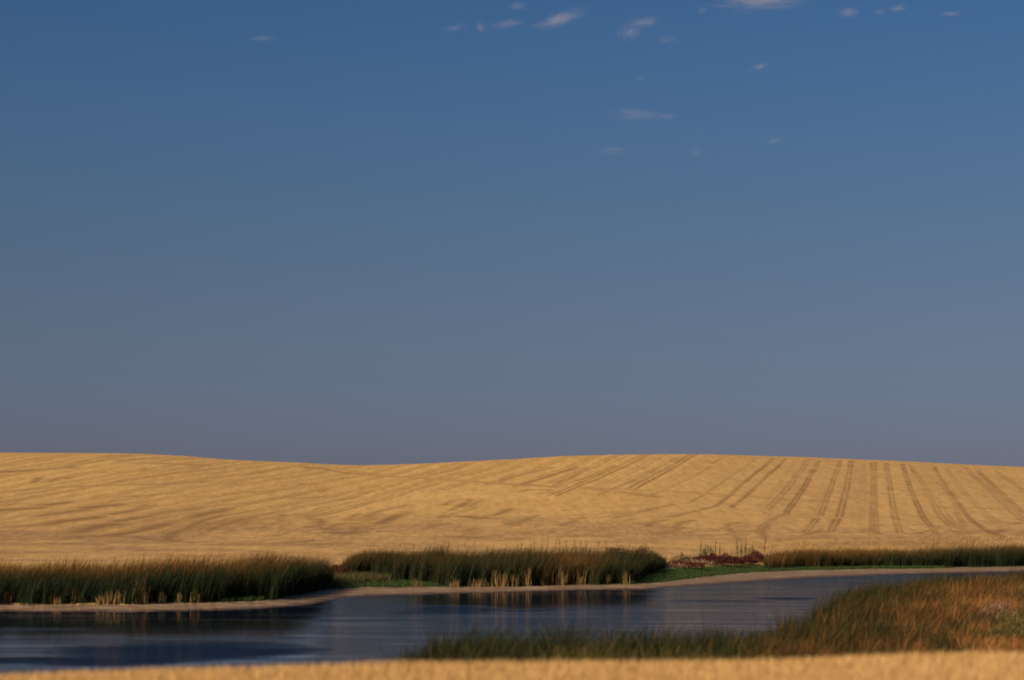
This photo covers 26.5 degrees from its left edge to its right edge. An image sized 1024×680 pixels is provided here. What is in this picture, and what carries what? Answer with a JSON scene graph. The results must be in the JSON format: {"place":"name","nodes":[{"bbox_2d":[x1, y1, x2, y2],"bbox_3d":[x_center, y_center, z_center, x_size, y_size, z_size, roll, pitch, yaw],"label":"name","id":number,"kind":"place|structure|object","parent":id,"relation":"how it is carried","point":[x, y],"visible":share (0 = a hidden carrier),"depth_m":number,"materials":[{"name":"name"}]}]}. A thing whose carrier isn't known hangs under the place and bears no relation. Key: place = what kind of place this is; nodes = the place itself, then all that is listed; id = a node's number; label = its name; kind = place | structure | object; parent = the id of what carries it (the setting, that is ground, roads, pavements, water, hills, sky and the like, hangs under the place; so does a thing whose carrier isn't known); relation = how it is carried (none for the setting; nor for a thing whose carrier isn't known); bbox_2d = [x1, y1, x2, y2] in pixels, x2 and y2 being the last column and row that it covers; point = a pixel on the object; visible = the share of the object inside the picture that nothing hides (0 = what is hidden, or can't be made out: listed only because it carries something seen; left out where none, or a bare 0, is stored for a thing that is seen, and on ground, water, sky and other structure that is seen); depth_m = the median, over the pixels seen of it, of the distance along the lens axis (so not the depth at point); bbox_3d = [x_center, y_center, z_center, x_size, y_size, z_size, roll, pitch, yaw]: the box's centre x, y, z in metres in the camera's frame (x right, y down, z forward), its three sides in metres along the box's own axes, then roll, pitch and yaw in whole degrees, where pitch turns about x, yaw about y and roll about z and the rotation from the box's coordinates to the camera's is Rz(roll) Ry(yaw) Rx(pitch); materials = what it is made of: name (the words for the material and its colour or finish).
{"place":"outdoors","nodes":[
{"label":"outdoors","id":0,"kind":"place"},
{"bbox_2d":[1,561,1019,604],"bbox_3d":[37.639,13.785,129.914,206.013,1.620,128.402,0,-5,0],"label":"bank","id":1,"kind":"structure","parent":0,"point":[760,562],"depth_m":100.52,"materials":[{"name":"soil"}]},
{"bbox_2d":[1,592,11,603],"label":"straw tuft","id":2,"kind":"object","parent":1,"relation":"on","point":[5,600],"visible":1,"depth_m":98.58,"materials":[{"name":"brown plant"}]},
{"bbox_2d":[50,593,58,604],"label":"straw tuft","id":3,"kind":"object","parent":1,"relation":"on","point":[55,602],"visible":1,"depth_m":97.58,"materials":[{"name":"brown plant"}]},
{"bbox_2d":[70,587,85,603],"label":"straw tuft","id":4,"kind":"object","parent":1,"relation":"on","point":[74,600],"visible":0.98,"depth_m":98.42,"materials":[{"name":"beige plant"}]},
{"bbox_2d":[95,595,102,604],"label":"straw tuft","id":5,"kind":"object","parent":1,"relation":"on","point":[100,601],"visible":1,"depth_m":97.78,"materials":[{"name":"brown plant"}]},
{"bbox_2d":[102,592,114,604],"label":"straw tuft","id":6,"kind":"object","parent":1,"relation":"on","point":[107,603],"visible":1,"depth_m":97.70,"materials":[{"name":"brown plant"}]},
{"bbox_2d":[110,591,125,604],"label":"straw tuft","id":7,"kind":"object","parent":1,"relation":"on","point":[117,600],"visible":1,"depth_m":98.00,"materials":[{"name":"brown plant"}]},
{"bbox_2d":[131,580,149,604],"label":"straw tuft","id":8,"kind":"object","parent":1,"relation":"on","point":[141,598],"visible":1,"depth_m":98.07,"materials":[{"name":"beige plant"}]},
{"bbox_2d":[332,563,357,575],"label":"dock patch","id":9,"kind":"object","parent":1,"relation":"on","point":[339,568],"visible":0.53,"depth_m":131.94,"materials":[{"name":"brown plant"}]},
{"bbox_2d":[665,562,687,567],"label":"pale plant","id":10,"kind":"object","parent":1,"relation":"on","point":[668,565],"visible":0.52,"depth_m":151.00,"materials":[{"name":"plant"}]},
{"bbox_2d":[667,560,704,567],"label":"dock patch","id":11,"kind":"object","parent":1,"relation":"on","point":[689,564],"visible":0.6,"depth_m":152.26,"materials":[{"name":"brown plant"}]},
{"bbox_2d":[675,557,713,563],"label":"pale plant","id":12,"kind":"object","parent":1,"relation":"on","point":[702,560],"visible":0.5,"depth_m":159.14,"materials":[{"name":"plant"}]},
{"bbox_2d":[679,552,744,564],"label":"dock patch","id":13,"kind":"object","parent":1,"relation":"on","point":[722,559],"visible":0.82,"depth_m":160.86,"materials":[{"name":"red plant"}]},
{"bbox_2d":[736,556,758,563],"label":"dock patch","id":14,"kind":"object","parent":1,"relation":"on","point":[750,561],"visible":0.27,"depth_m":165.63,"materials":[{"name":"red plant"}]},
{"bbox_2d":[745,549,763,561],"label":"dock patch","id":15,"kind":"object","parent":1,"relation":"on","point":[755,553],"visible":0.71,"depth_m":170.12,"materials":[{"name":"red plant"}]},
{"bbox_2d":[665,534,1023,562],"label":"dry grass","id":16,"kind":"structure","parent":1,"relation":"on","point":[827,545],"depth_m":189.72,"materials":[{"name":"plant"}]},
{"bbox_2d":[0,453,1023,576],"bbox_3d":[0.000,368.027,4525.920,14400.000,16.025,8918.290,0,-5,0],"label":"hill field","id":17,"kind":"structure","parent":0,"point":[103,506],"depth_m":260.39,"materials":[{"name":"plant"}]},
{"bbox_2d":[607,543,628,552],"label":"dock patch","id":18,"kind":"object","parent":17,"relation":"on","point":[618,549],"visible":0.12,"depth_m":152.57,"materials":[{"name":"brown plant"}]},
{"bbox_2d":[634,542,650,552],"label":"dock patch","id":19,"kind":"object","parent":17,"relation":"on","point":[643,548],"visible":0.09,"depth_m":154.23,"materials":[{"name":"brown plant"}]},
{"bbox_2d":[669,555,691,562],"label":"green weed","id":20,"kind":"object","parent":17,"relation":"on","point":[682,558],"visible":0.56,"depth_m":156.43,"materials":[{"name":"green plant"}]},
{"bbox_2d":[738,547,759,555],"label":"green weed","id":21,"kind":"object","parent":17,"relation":"on","point":[746,550],"visible":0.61,"depth_m":174.65,"materials":[{"name":"green plant"}]},
{"bbox_2d":[0,572,1023,676],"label":"pond water","id":22,"kind":"structure","parent":0,"point":[346,630],"depth_m":82.89,"materials":[{"name":"blue liquid"}]},
{"bbox_2d":[0,566,1023,612],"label":"mud shore","id":23,"kind":"structure","parent":0,"point":[316,597],"depth_m":119.45,"materials":[{"name":"beige soil"}]},
{"bbox_2d":[0,545,336,604],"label":"reed bed","id":24,"kind":"object","parent":23,"relation":"on","point":[210,582],"visible":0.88,"depth_m":101.95,"materials":[{"name":"green plant"}]},
{"bbox_2d":[449,578,459,587],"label":"straw tuft","id":25,"kind":"object","parent":23,"relation":"on","point":[455,585],"visible":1,"depth_m":122.23,"materials":[{"name":"beige plant"}]},
{"bbox_2d":[0,0,1023,466],"label":"sky","id":26,"kind":"structure","parent":0,"point":[335,232],"materials":[{"name":"blue"}]},
{"bbox_2d":[0,648,1023,679],"bbox_3d":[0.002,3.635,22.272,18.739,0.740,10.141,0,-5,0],"label":"stubble","id":27,"kind":"object","parent":0,"point":[931,669],"visible":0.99,"depth_m":23.92,"materials":[{"name":"beige plant"}]},
{"bbox_2d":[19,565,1023,605],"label":"turf","id":28,"kind":"structure","parent":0,"point":[602,583],"depth_m":135.94,"materials":[{"name":"plant"}]},
{"bbox_2d":[157,591,165,603],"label":"straw tuft","id":29,"kind":"object","parent":28,"relation":"on","point":[160,599],"visible":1,"depth_m":99.28,"materials":[{"name":"brown plant"}]},
{"bbox_2d":[177,593,181,602],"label":"straw tuft","id":30,"kind":"object","parent":28,"relation":"on","point":[178,599],"visible":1,"depth_m":99.40,"materials":[{"name":"brown plant"}]},
{"bbox_2d":[189,589,202,602],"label":"straw tuft","id":31,"kind":"object","parent":28,"relation":"on","point":[197,598],"visible":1,"depth_m":99.62,"materials":[{"name":"beige plant"}]},
{"bbox_2d":[218,594,263,601],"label":"grass","id":32,"kind":"structure","parent":28,"relation":"on","point":[240,598],"depth_m":102.01,"materials":[{"name":"green plant"}]},
{"bbox_2d":[331,569,392,584],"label":"rough grass","id":33,"kind":"structure","parent":28,"relation":"on","point":[369,576],"depth_m":127.88,"materials":[{"name":"green plant"}]},
{"bbox_2d":[318,578,438,590],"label":"grass","id":34,"kind":"structure","parent":28,"relation":"on","point":[402,582],"depth_m":123.94,"materials":[{"name":"green plant"}]},
{"bbox_2d":[468,577,491,586],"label":"straw tuft","id":35,"kind":"object","parent":28,"relation":"on","point":[480,584],"visible":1,"depth_m":122.84,"materials":[{"name":"beige plant"}]},
{"bbox_2d":[491,569,502,586],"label":"straw tuft","id":36,"kind":"object","parent":28,"relation":"on","point":[497,584],"visible":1,"depth_m":123.36,"materials":[{"name":"beige plant"}]},
{"bbox_2d":[339,539,666,586],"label":"reed bed","id":37,"kind":"object","parent":28,"relation":"on","point":[439,566],"visible":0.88,"depth_m":128.68,"materials":[{"name":"green plant"}]},
{"bbox_2d":[501,571,512,586],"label":"straw tuft","id":38,"kind":"object","parent":28,"relation":"on","point":[503,584],"visible":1,"depth_m":123.14,"materials":[{"name":"beige plant"}]},
{"bbox_2d":[510,576,518,586],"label":"straw tuft","id":39,"kind":"object","parent":28,"relation":"on","point":[514,584],"visible":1,"depth_m":123.48,"materials":[{"name":"beige plant"}]},
{"bbox_2d":[522,566,531,585],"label":"straw tuft","id":40,"kind":"object","parent":28,"relation":"on","point":[528,582],"visible":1,"depth_m":123.96,"materials":[{"name":"beige plant"}]},
{"bbox_2d":[536,574,544,585],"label":"straw tuft","id":41,"kind":"object","parent":28,"relation":"on","point":[542,581],"visible":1,"depth_m":125.41,"materials":[{"name":"beige plant"}]},
{"bbox_2d":[535,564,564,585],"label":"dead reed clump","id":42,"kind":"object","parent":28,"relation":"on","point":[552,578],"visible":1,"depth_m":125.77,"materials":[{"name":"plant"}]},
{"bbox_2d":[561,570,568,584],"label":"straw tuft","id":43,"kind":"object","parent":28,"relation":"on","point":[565,581],"visible":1,"depth_m":126.30,"materials":[{"name":"beige plant"}]},
{"bbox_2d":[573,569,586,584],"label":"straw tuft","id":44,"kind":"object","parent":28,"relation":"on","point":[581,581],"visible":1,"depth_m":127.19,"materials":[{"name":"beige plant"}]},
{"bbox_2d":[606,574,610,583],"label":"straw tuft","id":45,"kind":"object","parent":28,"relation":"on","point":[608,581],"visible":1,"depth_m":128.24,"materials":[{"name":"beige plant"}]},
{"bbox_2d":[622,569,629,583],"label":"straw tuft","id":46,"kind":"object","parent":28,"relation":"on","point":[625,579],"visible":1,"depth_m":127.69,"materials":[{"name":"beige plant"}]},
{"bbox_2d":[604,563,944,583],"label":"grass","id":47,"kind":"structure","parent":28,"relation":"on","point":[715,572],"depth_m":157.23,"materials":[{"name":"green plant"}]},
{"bbox_2d":[763,544,919,568],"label":"reed bed","id":48,"kind":"object","parent":28,"relation":"on","point":[846,557],"visible":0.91,"depth_m":169.99,"materials":[{"name":"green plant"}]},
{"bbox_2d":[913,540,1023,566],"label":"reed bed","id":49,"kind":"object","parent":28,"relation":"on","point":[997,556],"visible":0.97,"depth_m":174.65,"materials":[{"name":"green plant"}]},
{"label":"near bank","id":50,"kind":"structure","parent":0,"visible":0},
{"bbox_2d":[376,564,1023,667],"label":"sedge slope","id":51,"kind":"structure","parent":50,"relation":"on","point":[937,614],"depth_m":55.39,"materials":[{"name":"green plant"}]},
{"bbox_2d":[978,599,1022,621],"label":"pale plant","id":52,"kind":"object","parent":50,"relation":"on","point":[990,607],"visible":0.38,"depth_m":74.28,"materials":[{"name":"plant"}]},
{"bbox_2d":[987,596,1023,642],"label":"yellow weed","id":53,"kind":"object","parent":50,"relation":"on","point":[1015,627],"visible":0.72,"depth_m":61.63,"materials":[{"name":"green plant"}]}
]}

